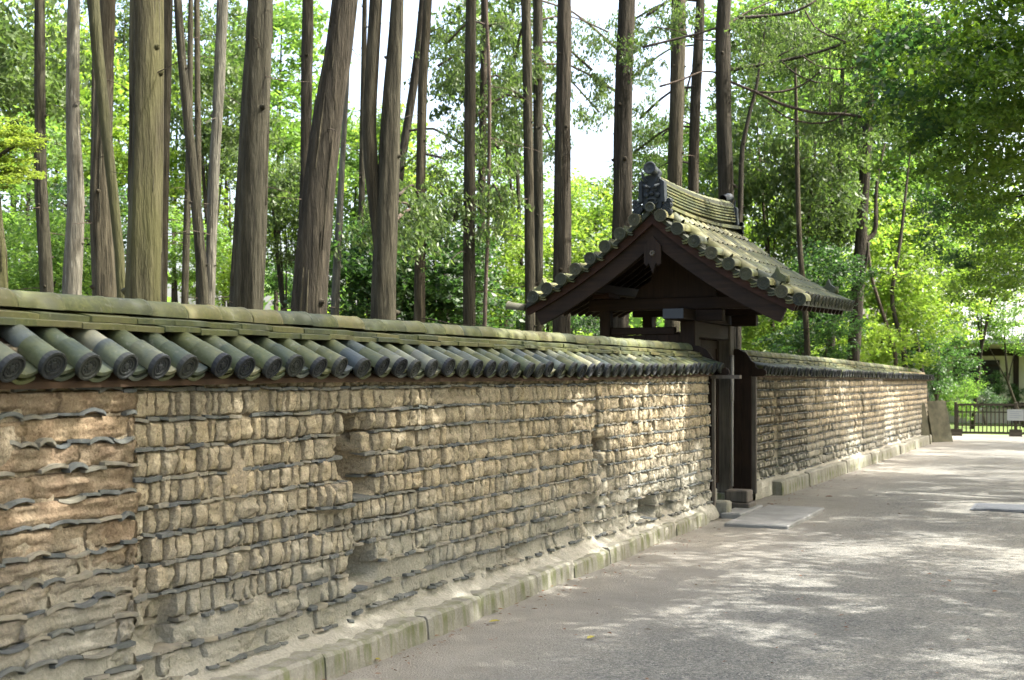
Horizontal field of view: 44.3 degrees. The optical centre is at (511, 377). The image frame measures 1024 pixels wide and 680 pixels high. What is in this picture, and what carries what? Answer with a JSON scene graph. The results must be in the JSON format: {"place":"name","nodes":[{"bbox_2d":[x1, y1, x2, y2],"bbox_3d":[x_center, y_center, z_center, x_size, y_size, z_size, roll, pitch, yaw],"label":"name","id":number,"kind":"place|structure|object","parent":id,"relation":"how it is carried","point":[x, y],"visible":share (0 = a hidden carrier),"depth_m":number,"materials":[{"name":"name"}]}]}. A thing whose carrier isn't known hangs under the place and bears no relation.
{"place":"outdoors","nodes":[
{"label":"outdoors","id":0,"kind":"place"},
{"bbox_2d":[0,0,1023,329],"label":"sky","id":1,"kind":"structure","parent":0,"point":[588,149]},
{"bbox_2d":[332,434,1023,679],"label":"path","id":2,"kind":"structure","parent":0,"point":[903,617],"depth_m":8.93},
{"bbox_2d":[0,287,723,679],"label":"earthen wall","id":3,"kind":"structure","parent":2,"relation":"on","point":[198,491],"depth_m":6.69,"materials":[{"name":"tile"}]},
{"bbox_2d":[322,450,1012,679],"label":"leaf litter","id":4,"kind":"object","parent":2,"relation":"on","point":[665,581],"visible":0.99,"depth_m":9.34,"materials":[{"name":"brown"}]},
{"bbox_2d":[505,161,854,517],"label":"temple gate","id":5,"kind":"structure","parent":2,"relation":"on","point":[705,272],"depth_m":14.58,"materials":[{"name":"wood"}]},
{"bbox_2d":[704,340,718,482],"bbox_3d":[2.472,0.440,15.740,0.050,1.800,0.690,0,0,24],"label":"door leaf","id":6,"kind":"structure","parent":5,"relation":"in","point":[712,346],"depth_m":15.97,"materials":[{"name":"brown wood"}]},
{"bbox_2d":[720,505,762,518],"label":"paving slab","id":7,"kind":"structure","parent":2,"relation":"on","point":[734,513],"depth_m":14.20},
{"bbox_2d":[724,505,824,528],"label":"paving slab","id":8,"kind":"structure","parent":2,"relation":"on","point":[777,517],"depth_m":13.90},
{"bbox_2d":[740,349,934,500],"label":"earthen wall","id":9,"kind":"structure","parent":2,"relation":"on","point":[813,412],"depth_m":19.97,"materials":[{"name":"tile"}]},
{"bbox_2d":[927,400,952,441],"bbox_3d":[10.508,1.102,31.068,0.620,1.060,0.140,0,-14,-24],"label":"stone slab","id":10,"kind":"object","parent":2,"relation":"on","point":[938,423],"depth_m":31.00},
{"bbox_2d":[951,402,1023,436],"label":"barrier fence","id":11,"kind":"object","parent":2,"relation":"on","point":[1015,414],"visible":0.98,"depth_m":34.02,"materials":[{"name":"brown"}]},
{"bbox_2d":[970,503,1023,512],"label":"paving slab","id":12,"kind":"object","parent":2,"relation":"on","point":[1014,508],"visible":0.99,"depth_m":15.14,"materials":[{"name":"grey"}]},
{"bbox_2d":[917,274,1023,423],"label":"temple hall","id":13,"kind":"structure","parent":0,"point":[1016,373],"depth_m":43.96,"materials":[{"name":"beige paint"}]},
{"bbox_2d":[953,360,999,394],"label":"window","id":14,"kind":"structure","parent":13,"relation":"in","point":[992,365],"depth_m":44.05,"materials":[{"name":"black"}]},
{"bbox_2d":[950,423,1023,434],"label":"lawn","id":15,"kind":"structure","parent":0,"point":[984,428],"depth_m":39.46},
{"bbox_2d":[931,371,987,420],"bbox_3d":[13.394,0.740,37.575,1.529,1.879,2.585,0,0,24],"label":"shrub","id":16,"kind":"object","parent":15,"relation":"on","point":[949,397],"visible":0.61,"depth_m":37.34,"materials":[{"name":"green plant"}]},
{"bbox_2d":[919,184,1023,428],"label":"leafy tree","id":17,"kind":"object","parent":15,"relation":"on","point":[1011,295],"visible":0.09,"depth_m":38.90,"materials":[{"name":"green plant"}]},
{"bbox_2d":[945,293,1023,427],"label":"leafy tree","id":18,"kind":"object","parent":15,"relation":"on","point":[1003,329],"visible":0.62,"depth_m":39.95,"materials":[{"name":"green plant"}]},
{"bbox_2d":[967,370,1023,424],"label":"shrub","id":19,"kind":"object","parent":15,"relation":"on","point":[992,399],"visible":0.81,"depth_m":42.63,"materials":[{"name":"green plant"}]},
{"label":"ground","id":20,"kind":"structure","parent":0,"visible":0},
{"bbox_2d":[0,183,7,287],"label":"cypress tree","id":21,"kind":"object","parent":20,"relation":"on","point":[3,269],"visible":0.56,"depth_m":8.98,"materials":[{"name":"brown plant"}]},
{"bbox_2d":[0,115,50,190],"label":"maple","id":22,"kind":"object","parent":20,"relation":"on","point":[13,137],"visible":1,"depth_m":8.99,"materials":[{"name":"green plant"}]},
{"bbox_2d":[6,0,89,292],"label":"cypress tree","id":23,"kind":"object","parent":20,"relation":"on","point":[45,258],"visible":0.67,"depth_m":16.94,"materials":[{"name":"brown plant"}]},
{"bbox_2d":[0,0,124,267],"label":"leafy tree","id":24,"kind":"object","parent":20,"relation":"on","point":[16,82],"visible":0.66,"depth_m":26.95,"materials":[{"name":"green plant"}]},
{"bbox_2d":[0,105,125,294],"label":"leafy tree","id":25,"kind":"object","parent":20,"relation":"on","point":[50,132],"visible":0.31,"depth_m":23.53,"materials":[{"name":"green plant"}]},
{"bbox_2d":[3,204,125,295],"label":"leafy tree","id":26,"kind":"object","parent":20,"relation":"on","point":[31,279],"visible":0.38,"depth_m":19.66,"materials":[{"name":"green plant"}]},
{"bbox_2d":[0,0,128,231],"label":"leafy tree","id":27,"kind":"object","parent":20,"relation":"on","point":[123,161],"visible":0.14,"depth_m":31.01,"materials":[{"name":"green plant"}]},
{"bbox_2d":[44,0,88,294],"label":"cypress tree","id":28,"kind":"object","parent":20,"relation":"on","point":[75,205],"visible":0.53,"depth_m":15.93,"materials":[{"name":"brown plant"}]},
{"bbox_2d":[14,175,127,293],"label":"leafy tree","id":29,"kind":"object","parent":20,"relation":"on","point":[62,189],"visible":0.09,"depth_m":23.61,"materials":[{"name":"green plant"}]},
{"bbox_2d":[57,21,128,294],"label":"slim tree","id":30,"kind":"object","parent":20,"relation":"on","point":[92,95],"visible":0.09,"depth_m":23.96,"materials":[{"name":"brown plant"}]},
{"bbox_2d":[4,15,184,223],"bbox_3d":[-11.387,-4.022,33.905,5.050,11.385,5.862,0,0,-16],"label":"leafy tree","id":31,"kind":"object","parent":20,"relation":"on","point":[115,110],"visible":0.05,"depth_m":33.69,"materials":[{"name":"green plant"}]},
{"bbox_2d":[74,0,116,297],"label":"cypress tree","id":32,"kind":"object","parent":20,"relation":"on","point":[103,273],"visible":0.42,"depth_m":14.90,"materials":[{"name":"brown plant"}]},
{"bbox_2d":[87,0,128,297],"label":"cypress tree","id":33,"kind":"object","parent":20,"relation":"on","point":[95,27],"visible":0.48,"depth_m":13.45,"materials":[{"name":"brown plant"}]},
{"bbox_2d":[64,0,174,181],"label":"leafy tree","id":34,"kind":"object","parent":20,"relation":"on","point":[124,29],"visible":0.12,"depth_m":35.41,"materials":[{"name":"green plant"}]},
{"bbox_2d":[111,0,191,301],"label":"cypress tree","id":35,"kind":"object","parent":20,"relation":"on","point":[143,271],"visible":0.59,"depth_m":12.36,"materials":[{"name":"brown plant"}]},
{"bbox_2d":[127,0,189,301],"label":"cypress tree","id":36,"kind":"object","parent":20,"relation":"on","point":[168,12],"visible":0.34,"depth_m":19.94,"materials":[{"name":"brown plant"}]},
{"bbox_2d":[122,0,209,304],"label":"cypress tree","id":37,"kind":"object","parent":20,"relation":"on","point":[200,255],"visible":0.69,"depth_m":16.95,"materials":[{"name":"brown plant"}]},
{"bbox_2d":[113,44,232,301],"bbox_3d":[-9.315,-3.766,34.251,3.694,10.853,4.435,0,0,24],"label":"leafy tree","id":38,"kind":"object","parent":20,"relation":"on","point":[174,155],"visible":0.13,"depth_m":33.83,"materials":[{"name":"green plant"}]},
{"bbox_2d":[122,200,231,302],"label":"leafy tree","id":39,"kind":"object","parent":20,"relation":"on","point":[174,257],"visible":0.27,"depth_m":27.82,"materials":[{"name":"green plant"}]},
{"bbox_2d":[169,0,221,305],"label":"slim tree","id":40,"kind":"object","parent":20,"relation":"on","point":[185,297],"visible":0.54,"depth_m":25.95,"materials":[{"name":"brown plant"}]},
{"bbox_2d":[164,0,240,305],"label":"cypress tree","id":41,"kind":"object","parent":20,"relation":"on","point":[219,88],"visible":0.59,"depth_m":17.24,"materials":[{"name":"brown plant"}]},
{"bbox_2d":[119,5,289,228],"bbox_3d":[-7.194,-3.600,30.037,3.812,10.516,3.501,0,0,24],"label":"leafy tree","id":42,"kind":"object","parent":20,"relation":"on","point":[230,144],"visible":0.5,"depth_m":29.72,"materials":[{"name":"green plant"}]},
{"bbox_2d":[191,0,237,303],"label":"slim tree","id":43,"kind":"object","parent":20,"relation":"on","point":[198,109],"visible":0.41,"depth_m":26.95,"materials":[{"name":"brown plant"}]},
{"bbox_2d":[167,244,273,305],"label":"leafy tree","id":44,"kind":"object","parent":20,"relation":"on","point":[226,274],"visible":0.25,"depth_m":32.92,"materials":[{"name":"green plant"}]},
{"bbox_2d":[169,148,286,306],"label":"leafy tree","id":45,"kind":"object","parent":20,"relation":"on","point":[231,214],"visible":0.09,"depth_m":35.94,"materials":[{"name":"green plant"}]},
{"bbox_2d":[182,0,283,305],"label":"leafy tree","id":46,"kind":"object","parent":20,"relation":"on","point":[234,12],"visible":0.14,"depth_m":37.35,"materials":[{"name":"green plant"}]},
{"bbox_2d":[219,151,300,310],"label":"leafy tree","id":47,"kind":"object","parent":20,"relation":"on","point":[284,219],"visible":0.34,"depth_m":26.79,"materials":[{"name":"green plant"}]},
{"bbox_2d":[216,0,306,309],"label":"cypress tree","id":48,"kind":"object","parent":20,"relation":"on","point":[247,273],"visible":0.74,"depth_m":12.87,"materials":[{"name":"brown plant"}]},
{"bbox_2d":[193,0,360,310],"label":"leafy tree","id":49,"kind":"object","parent":20,"relation":"on","point":[287,20],"visible":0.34,"depth_m":32.34,"materials":[{"name":"green plant"}]},
{"bbox_2d":[228,118,358,275],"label":"leafy tree","id":50,"kind":"object","parent":20,"relation":"on","point":[283,234],"visible":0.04,"depth_m":38.03,"materials":[{"name":"green plant"}]},
{"bbox_2d":[264,257,330,309],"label":"leafy tree","id":51,"kind":"object","parent":20,"relation":"on","point":[273,275],"visible":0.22,"depth_m":29.76,"materials":[{"name":"green plant"}]},
{"bbox_2d":[273,0,354,218],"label":"cypress tree","id":52,"kind":"object","parent":20,"relation":"on","point":[306,55],"visible":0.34,"depth_m":18.93,"materials":[{"name":"brown plant"}]},
{"bbox_2d":[280,0,357,313],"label":"cypress tree","id":53,"kind":"object","parent":20,"relation":"on","point":[311,270],"visible":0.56,"depth_m":12.47,"materials":[{"name":"brown plant"}]},
{"bbox_2d":[327,49,359,315],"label":"cypress tree","id":54,"kind":"object","parent":20,"relation":"on","point":[335,294],"visible":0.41,"depth_m":19.96,"materials":[{"name":"brown plant"}]},
{"bbox_2d":[289,108,416,301],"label":"leafy tree","id":55,"kind":"object","parent":20,"relation":"on","point":[351,167],"visible":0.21,"depth_m":27.06,"materials":[{"name":"green plant"}]},
{"bbox_2d":[346,0,381,309],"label":"slim tree","id":56,"kind":"object","parent":20,"relation":"on","point":[361,177],"visible":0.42,"depth_m":21.96,"materials":[{"name":"brown plant"}]},
{"bbox_2d":[280,215,462,332],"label":"leafy tree","id":57,"kind":"object","parent":20,"relation":"on","point":[354,273],"visible":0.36,"depth_m":20.59,"materials":[{"name":"green plant"}]},
{"bbox_2d":[362,0,403,319],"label":"forked tree","id":58,"kind":"object","parent":20,"relation":"on","point":[382,178],"visible":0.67,"depth_m":14.92,"materials":[{"name":"brown plant"}]},
{"bbox_2d":[346,101,463,309],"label":"leafy tree","id":59,"kind":"object","parent":20,"relation":"on","point":[413,126],"visible":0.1,"depth_m":35.78,"materials":[{"name":"green plant"}]},
{"bbox_2d":[330,0,481,324],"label":"cypress tree","id":60,"kind":"object","parent":20,"relation":"on","point":[419,210],"visible":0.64,"depth_m":18.34,"materials":[{"name":"green plant"}]},
{"bbox_2d":[345,0,482,247],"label":"cypress tree","id":61,"kind":"object","parent":20,"relation":"on","point":[409,110],"visible":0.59,"depth_m":21.93,"materials":[{"name":"brown plant"}]},
{"bbox_2d":[357,193,524,328],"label":"leafy tree","id":62,"kind":"object","parent":20,"relation":"on","point":[451,316],"visible":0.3,"depth_m":21.66,"materials":[{"name":"green plant"}]},
{"bbox_2d":[210,513,709,679],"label":"stone kerb","id":63,"kind":"structure","parent":20,"relation":"on","point":[368,647],"depth_m":7.83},
{"bbox_2d":[407,0,517,326],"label":"cypress tree","id":64,"kind":"object","parent":20,"relation":"on","point":[469,216],"visible":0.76,"depth_m":18.93,"materials":[{"name":"green plant"}]},
{"bbox_2d":[403,0,532,324],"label":"slim tree","id":65,"kind":"object","parent":20,"relation":"on","point":[481,151],"visible":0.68,"depth_m":22.72,"materials":[{"name":"green plant"}]},
{"bbox_2d":[415,0,548,326],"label":"slim tree","id":66,"kind":"object","parent":20,"relation":"on","point":[503,200],"visible":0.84,"depth_m":19.98,"materials":[{"name":"green plant"}]},
{"bbox_2d":[408,0,575,329],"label":"leafy tree","id":67,"kind":"object","parent":20,"relation":"on","point":[511,5],"visible":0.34,"depth_m":26.77,"materials":[{"name":"green plant"}]},
{"bbox_2d":[430,0,555,330],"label":"cypress tree","id":68,"kind":"object","parent":20,"relation":"on","point":[526,53],"visible":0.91,"depth_m":20.94,"materials":[{"name":"green plant"}]},
{"bbox_2d":[438,110,554,326],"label":"leafy tree","id":69,"kind":"object","parent":20,"relation":"on","point":[548,192],"visible":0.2,"depth_m":31.01,"materials":[{"name":"green plant"}]},
{"bbox_2d":[449,205,553,327],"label":"leafy tree","id":70,"kind":"object","parent":20,"relation":"on","point":[504,258],"visible":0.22,"depth_m":25.87,"materials":[{"name":"green plant"}]},
{"bbox_2d":[489,229,577,331],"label":"leafy tree","id":71,"kind":"object","parent":20,"relation":"on","point":[549,262],"visible":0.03,"depth_m":32.84,"materials":[{"name":"green plant"}]},
{"bbox_2d":[167,268,909,348],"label":"wood","id":72,"kind":"object","parent":20,"relation":"on","point":[634,322],"depth_m":70.64,"materials":[{"name":"green plant"}]},
{"bbox_2d":[502,293,599,335],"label":"leafy tree","id":73,"kind":"object","parent":20,"relation":"on","point":[574,322],"visible":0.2,"depth_m":23.83,"materials":[{"name":"green plant"}]},
{"bbox_2d":[494,0,617,331],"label":"cypress tree","id":74,"kind":"object","parent":20,"relation":"on","point":[598,93],"visible":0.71,"depth_m":23.56,"materials":[{"name":"brown plant"}]},
{"bbox_2d":[547,0,572,333],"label":"cypress tree","id":75,"kind":"object","parent":20,"relation":"on","point":[562,214],"visible":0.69,"depth_m":18.90,"materials":[{"name":"brown plant"}]},
{"bbox_2d":[545,170,612,335],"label":"leafy tree","id":76,"kind":"object","parent":20,"relation":"on","point":[593,204],"visible":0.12,"depth_m":35.56,"materials":[{"name":"green plant"}]},
{"bbox_2d":[523,168,642,327],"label":"leafy tree","id":77,"kind":"object","parent":20,"relation":"on","point":[596,218],"visible":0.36,"depth_m":30.29,"materials":[{"name":"green plant"}]},
{"bbox_2d":[595,0,634,327],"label":"cypress tree","id":78,"kind":"object","parent":20,"relation":"on","point":[623,186],"visible":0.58,"depth_m":19.38,"materials":[{"name":"brown plant"}]},
{"bbox_2d":[590,112,707,326],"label":"leafy tree","id":79,"kind":"object","parent":20,"relation":"on","point":[665,137],"visible":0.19,"depth_m":32.24,"materials":[{"name":"green plant"}]},
{"bbox_2d":[608,0,704,194],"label":"cypress tree","id":80,"kind":"object","parent":20,"relation":"on","point":[693,104],"visible":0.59,"depth_m":23.32,"materials":[{"name":"green plant"}]},
{"bbox_2d":[663,0,692,331],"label":"cypress tree","id":81,"kind":"object","parent":20,"relation":"on","point":[676,152],"visible":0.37,"depth_m":20.90,"materials":[{"name":"brown plant"}]},
{"bbox_2d":[635,112,757,182],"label":"leafy tree","id":82,"kind":"object","parent":20,"relation":"on","point":[708,140],"visible":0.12,"depth_m":35.45,"materials":[{"name":"green plant"}]},
{"bbox_2d":[635,138,779,212],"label":"leafy tree","id":83,"kind":"object","parent":20,"relation":"on","point":[701,163],"visible":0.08,"depth_m":33.13,"materials":[{"name":"green plant"}]},
{"bbox_2d":[714,0,796,348],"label":"slim tree","id":84,"kind":"object","parent":20,"relation":"on","point":[740,187],"visible":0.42,"depth_m":22.01,"materials":[{"name":"green plant"}]},
{"bbox_2d":[699,67,841,351],"bbox_3d":[5.581,-2.652,27.344,3.364,8.625,3.954,0,0,-3],"label":"leafy tree","id":85,"kind":"object","parent":20,"relation":"on","point":[754,184],"visible":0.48,"depth_m":27.02,"materials":[{"name":"green plant"}]},
{"bbox_2d":[687,0,864,332],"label":"leafy tree","id":86,"kind":"object","parent":20,"relation":"on","point":[708,24],"visible":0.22,"depth_m":31.54,"materials":[{"name":"green plant"}]},
{"bbox_2d":[612,0,944,348],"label":"boughed tree","id":87,"kind":"object","parent":20,"relation":"on","point":[724,70],"visible":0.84,"depth_m":18.50,"materials":[{"name":"green plant"}]},
{"bbox_2d":[707,161,850,351],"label":"leafy tree","id":88,"kind":"object","parent":20,"relation":"on","point":[747,229],"visible":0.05,"depth_m":28.82,"materials":[{"name":"green plant"}]},
{"bbox_2d":[741,309,823,352],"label":"leafy tree","id":89,"kind":"object","parent":20,"relation":"on","point":[763,329],"visible":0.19,"depth_m":27.41,"materials":[{"name":"green plant"}]},
{"bbox_2d":[755,0,842,355],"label":"slim tree","id":90,"kind":"object","parent":20,"relation":"on","point":[806,328],"visible":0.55,"depth_m":22.96,"materials":[{"name":"brown plant"}]},
{"bbox_2d":[773,11,837,276],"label":"slim tree","id":91,"kind":"object","parent":20,"relation":"on","point":[813,57],"visible":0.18,"depth_m":26.98,"materials":[{"name":"green plant"}]},
{"bbox_2d":[752,309,872,358],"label":"leafy tree","id":92,"kind":"object","parent":20,"relation":"on","point":[797,339],"visible":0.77,"depth_m":23.80,"materials":[{"name":"green plant"}]},
{"bbox_2d":[747,103,882,354],"bbox_3d":[6.310,-2.012,26.393,2.993,7.347,3.784,0,0,24],"label":"leafy tree","id":93,"kind":"object","parent":20,"relation":"on","point":[841,227],"visible":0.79,"depth_m":25.87,"materials":[{"name":"green plant"}]},
{"bbox_2d":[819,10,847,353],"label":"slim tree","id":94,"kind":"object","parent":20,"relation":"on","point":[838,166],"visible":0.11,"depth_m":26.96,"materials":[{"name":"brown plant"}]},
{"bbox_2d":[787,235,880,354],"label":"leafy tree","id":95,"kind":"object","parent":20,"relation":"on","point":[831,264],"visible":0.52,"depth_m":24.70,"materials":[{"name":"green plant"}]},
{"bbox_2d":[763,129,925,342],"bbox_3d":[9.848,-3.135,38.308,5.303,9.599,4.595,0,0,24],"label":"leafy tree","id":96,"kind":"object","parent":20,"relation":"on","point":[868,215],"visible":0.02,"depth_m":38.07,"materials":[{"name":"green plant"}]},
{"bbox_2d":[772,435,931,495],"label":"stone kerb","id":97,"kind":"structure","parent":20,"relation":"on","point":[806,479],"depth_m":20.64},
{"bbox_2d":[793,0,932,361],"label":"forked tree","id":98,"kind":"object","parent":20,"relation":"on","point":[862,240],"visible":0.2,"depth_m":25.90,"materials":[{"name":"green plant"}]},
{"bbox_2d":[830,92,897,365],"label":"slim tree","id":99,"kind":"object","parent":20,"relation":"on","point":[883,315],"visible":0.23,"depth_m":28.97,"materials":[{"name":"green plant"}]},
{"bbox_2d":[811,306,951,372],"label":"leafy tree","id":100,"kind":"object","parent":20,"relation":"on","point":[877,331],"visible":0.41,"depth_m":28.87,"materials":[{"name":"green plant"}]},
{"bbox_2d":[812,190,967,362],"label":"leafy tree","id":101,"kind":"object","parent":20,"relation":"on","point":[910,314],"visible":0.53,"depth_m":30.72,"materials":[{"name":"green plant"}]},
{"bbox_2d":[792,13,995,365],"bbox_3d":[10.321,-4.501,35.406,5.374,12.319,6.219,0,0,-30],"label":"leafy tree","id":102,"kind":"object","parent":20,"relation":"on","point":[888,154],"visible":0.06,"depth_m":34.93,"materials":[{"name":"green plant"}]},
{"bbox_2d":[873,90,942,367],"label":"slim tree","id":103,"kind":"object","parent":20,"relation":"on","point":[899,242],"visible":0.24,"depth_m":29.98,"materials":[{"name":"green plant"}]},
{"bbox_2d":[816,140,1000,400],"bbox_3d":[10.204,-2.411,33.355,5.143,8.146,4.267,0,0,24],"label":"leafy tree","id":104,"kind":"object","parent":20,"relation":"on","point":[898,186],"visible":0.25,"depth_m":32.87,"materials":[{"name":"green plant"}]},
{"bbox_2d":[836,0,1023,307],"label":"broadleaf tree","id":105,"kind":"object","parent":20,"relation":"on","point":[986,68],"visible":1,"depth_m":16.08,"materials":[{"name":"green plant"}]},
{"bbox_2d":[863,238,1006,381],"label":"leafy tree","id":106,"kind":"object","parent":20,"relation":"on","point":[983,309],"visible":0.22,"depth_m":36.06,"materials":[{"name":"green plant"}]},
{"bbox_2d":[888,317,989,400],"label":"leafy tree","id":107,"kind":"object","parent":20,"relation":"on","point":[943,381],"visible":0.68,"depth_m":33.95,"materials":[{"name":"bright leaf"},{"name":"bark"}]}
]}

